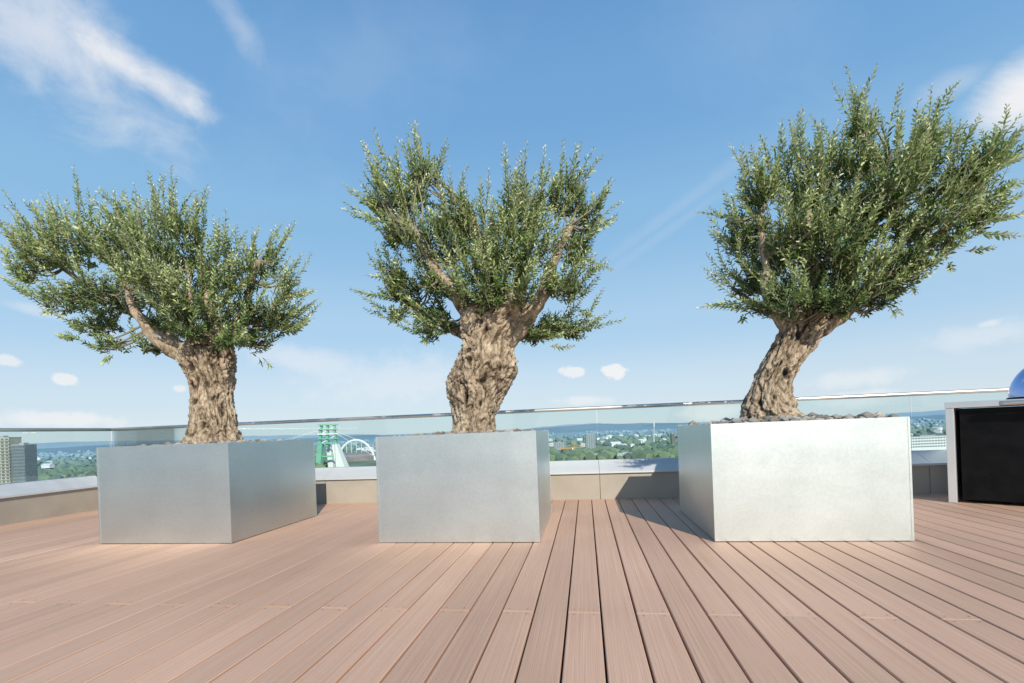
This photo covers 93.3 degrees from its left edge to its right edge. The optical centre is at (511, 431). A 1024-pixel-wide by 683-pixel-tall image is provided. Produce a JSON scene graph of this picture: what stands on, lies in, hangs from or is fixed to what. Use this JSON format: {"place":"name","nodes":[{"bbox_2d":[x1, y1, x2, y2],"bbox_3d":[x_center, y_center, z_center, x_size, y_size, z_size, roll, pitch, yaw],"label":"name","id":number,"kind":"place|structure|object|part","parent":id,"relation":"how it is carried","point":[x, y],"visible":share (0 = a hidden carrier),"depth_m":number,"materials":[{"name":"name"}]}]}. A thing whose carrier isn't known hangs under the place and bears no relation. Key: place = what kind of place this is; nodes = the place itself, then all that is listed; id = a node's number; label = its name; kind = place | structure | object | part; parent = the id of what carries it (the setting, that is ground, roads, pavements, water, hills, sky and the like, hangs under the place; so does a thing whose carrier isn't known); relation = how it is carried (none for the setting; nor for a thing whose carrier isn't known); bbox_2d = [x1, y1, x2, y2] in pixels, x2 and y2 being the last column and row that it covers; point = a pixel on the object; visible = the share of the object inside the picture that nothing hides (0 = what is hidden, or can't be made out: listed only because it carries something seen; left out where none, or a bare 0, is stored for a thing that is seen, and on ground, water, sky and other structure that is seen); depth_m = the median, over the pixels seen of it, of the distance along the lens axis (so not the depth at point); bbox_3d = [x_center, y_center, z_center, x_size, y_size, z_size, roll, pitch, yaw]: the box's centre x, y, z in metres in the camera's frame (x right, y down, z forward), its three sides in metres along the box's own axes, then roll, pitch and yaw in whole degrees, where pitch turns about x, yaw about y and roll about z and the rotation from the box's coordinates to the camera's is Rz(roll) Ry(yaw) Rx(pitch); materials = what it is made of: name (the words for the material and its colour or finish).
{"place":"outdoors","nodes":[
{"label":"outdoors","id":0,"kind":"place"},
{"bbox_2d":[0,436,21,483],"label":"tower block","id":1,"kind":"structure","parent":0,"point":[6,470],"depth_m":700.00,"materials":[{"name":"beige concrete"}]},
{"bbox_2d":[11,443,37,482],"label":"tower block","id":2,"kind":"structure","parent":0,"point":[24,463],"depth_m":690.00,"materials":[{"name":"concrete"}]},
{"bbox_2d":[117,438,299,446],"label":"gravel","id":3,"kind":"structure","parent":0,"point":[218,441],"depth_m":4.76,"materials":[{"name":"grey gravel"}]},
{"bbox_2d":[394,428,542,435],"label":"gravel","id":4,"kind":"structure","parent":0,"point":[477,431],"depth_m":4.33,"materials":[{"name":"grey gravel"}]},
{"bbox_2d":[37,414,944,452],"bbox_3d":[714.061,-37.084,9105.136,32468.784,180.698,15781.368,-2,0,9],"label":"hills","id":5,"kind":"structure","parent":0,"point":[594,427],"depth_m":11155.64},
{"bbox_2d":[609,442,620,446],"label":"house","id":6,"kind":"structure","parent":5,"relation":"on","point":[611,444],"depth_m":1857.31,"materials":[{"name":"white"}]},
{"bbox_2d":[934,428,941,432],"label":"house","id":7,"kind":"structure","parent":5,"relation":"on","point":[937,430],"depth_m":2030.62,"materials":[{"name":"white"}]},
{"bbox_2d":[38,419,945,478],"bbox_3d":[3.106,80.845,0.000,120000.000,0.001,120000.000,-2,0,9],"label":"ground","id":8,"kind":"structure","parent":0,"point":[362,463],"depth_m":4017.52,"materials":[{"name":"green plant"}]},
{"bbox_2d":[41,463,54,467],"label":"house","id":9,"kind":"structure","parent":8,"relation":"on","point":[49,465],"depth_m":1922.45,"materials":[{"name":"white"}]},
{"bbox_2d":[286,424,374,466],"bbox_3d":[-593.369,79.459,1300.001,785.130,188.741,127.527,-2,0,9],"label":"bridge pylon","id":10,"kind":"object","parent":8,"relation":"on","point":[336,454],"visible":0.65,"depth_m":1296.75,"materials":[{"name":"green metal"}]},
{"bbox_2d":[341,439,375,461],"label":"arena","id":11,"kind":"object","parent":8,"relation":"on","point":[361,455],"visible":0.65,"depth_m":1639.99,"materials":[{"name":"white paint"}]},
{"bbox_2d":[37,417,945,480],"bbox_3d":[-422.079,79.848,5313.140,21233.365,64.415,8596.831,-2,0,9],"label":"distant woodland","id":12,"kind":"object","parent":8,"relation":"on","point":[658,447],"visible":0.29,"depth_m":1748.56,"materials":[{"name":"green plant"}]},
{"bbox_2d":[559,444,582,450],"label":"tower crane","id":13,"kind":"object","parent":8,"relation":"on","point":[574,447],"visible":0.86,"depth_m":1398.86,"materials":[{"name":"orange paint"}]},
{"bbox_2d":[616,452,632,457],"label":"apartment building","id":14,"kind":"structure","parent":8,"relation":"on","point":[618,454],"depth_m":1200.00,"materials":[{"name":"grey concrete"}]},
{"bbox_2d":[0,0,1023,442],"label":"sky","id":15,"kind":"structure","parent":0,"point":[267,105],"materials":[{"name":"blue"}]},
{"bbox_2d":[29,406,1010,448],"bbox_3d":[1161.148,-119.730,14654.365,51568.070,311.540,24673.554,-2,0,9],"label":"hills","id":16,"kind":"structure","parent":0,"point":[76,444],"depth_m":17030.72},
{"bbox_2d":[553,441,565,449],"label":"apartment building","id":17,"kind":"structure","parent":0,"point":[558,444],"depth_m":1900.00,"materials":[{"name":"grey concrete"}]},
{"bbox_2d":[585,433,594,448],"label":"office building","id":18,"kind":"structure","parent":0,"point":[590,440],"depth_m":1600.00,"materials":[{"name":"grey concrete"}]},
{"bbox_2d":[515,498,700,682],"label":"terrace slab","id":19,"kind":"structure","parent":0,"point":[606,677],"depth_m":2.41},
{"bbox_2d":[0,494,1023,682],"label":"deck","id":20,"kind":"structure","parent":19,"relation":"on","point":[335,593],"depth_m":2.53,"materials":[{"name":"wood"}]},
{"bbox_2d":[0,476,97,525],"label":"parapet wall","id":21,"kind":"structure","parent":20,"relation":"on","point":[29,501],"depth_m":6.37,"materials":[{"name":"concrete"}]},
{"bbox_2d":[0,428,110,484],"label":"glass railing","id":22,"kind":"object","parent":21,"relation":"on","point":[46,429],"visible":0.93,"depth_m":6.64,"materials":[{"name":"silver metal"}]},
{"bbox_2d":[96,439,316,542],"bbox_3d":[-3.077,0.574,5.082,1.365,0.900,1.382,-2,0,9],"label":"planter","id":23,"kind":"object","parent":20,"relation":"on","point":[229,492],"visible":1,"depth_m":4.44,"materials":[{"name":"metal"}]},
{"bbox_2d":[0,162,322,443],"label":"olive tree","id":24,"kind":"object","parent":23,"relation":"in","point":[203,355],"visible":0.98,"depth_m":5.02,"materials":[{"name":"green plant"}]},
{"bbox_2d":[375,430,551,542],"bbox_3d":[-0.362,0.469,4.669,1.365,0.900,1.382,-2,0,9],"label":"planter","id":25,"kind":"object","parent":20,"relation":"on","point":[482,487],"visible":0.94,"depth_m":3.99,"materials":[{"name":"metal"}]},
{"bbox_2d":[342,119,624,433],"bbox_3d":[-0.321,-1.484,4.662,2.761,3.181,1.721,-2,0,9],"label":"olive tree","id":26,"kind":"object","parent":25,"relation":"in","point":[492,326],"visible":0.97,"depth_m":4.51,"materials":[{"name":"green plant"}]},
{"bbox_2d":[677,417,914,540],"bbox_3d":[2.307,0.367,4.263,1.365,0.900,1.382,-2,0,9],"label":"planter","id":27,"kind":"object","parent":20,"relation":"on","point":[832,480],"visible":0.96,"depth_m":3.59,"materials":[{"name":"metal"}]},
{"bbox_2d":[694,63,1023,419],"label":"olive tree","id":28,"kind":"object","parent":27,"relation":"in","point":[812,316],"visible":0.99,"depth_m":4.03,"materials":[{"name":"green plant"}]},
{"bbox_2d":[945,369,1023,502],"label":"barbecue unit","id":29,"kind":"object","parent":20,"relation":"on","point":[985,454],"visible":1,"depth_m":4.76,"materials":[{"name":"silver metal"}]},
{"bbox_3d":[4.797,0.254,4.653,0.014,0.865,0.695,-2,0,-41],"label":"door","id":30,"kind":"part","parent":29,"relation":"part of","materials":[{"name":"black metal"}]},
{"bbox_2d":[315,450,947,503],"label":"parapet wall","id":31,"kind":"structure","parent":19,"relation":"on","point":[640,478],"depth_m":6.14,"materials":[{"name":"concrete"}]},
{"bbox_2d":[111,388,1008,467],"bbox_3d":[1.140,0.026,6.402,14.927,0.711,0.048,-2,0,9],"label":"glass railing","id":32,"kind":"object","parent":31,"relation":"on","point":[137,436],"visible":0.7,"depth_m":6.72,"materials":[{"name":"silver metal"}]},
{"bbox_2d":[670,433,674,442],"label":"brick tower","id":33,"kind":"structure","parent":0,"point":[672,437],"depth_m":1800.00,"materials":[{"name":"grey brick"}]},
{"bbox_2d":[689,411,899,424],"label":"gravel","id":34,"kind":"structure","parent":0,"point":[809,416],"depth_m":3.73,"materials":[{"name":"grey gravel"}]},
{"bbox_2d":[912,435,946,450],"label":"office building","id":35,"kind":"structure","parent":0,"point":[928,442],"depth_m":1050.00,"materials":[{"name":"grey concrete"}]}
]}

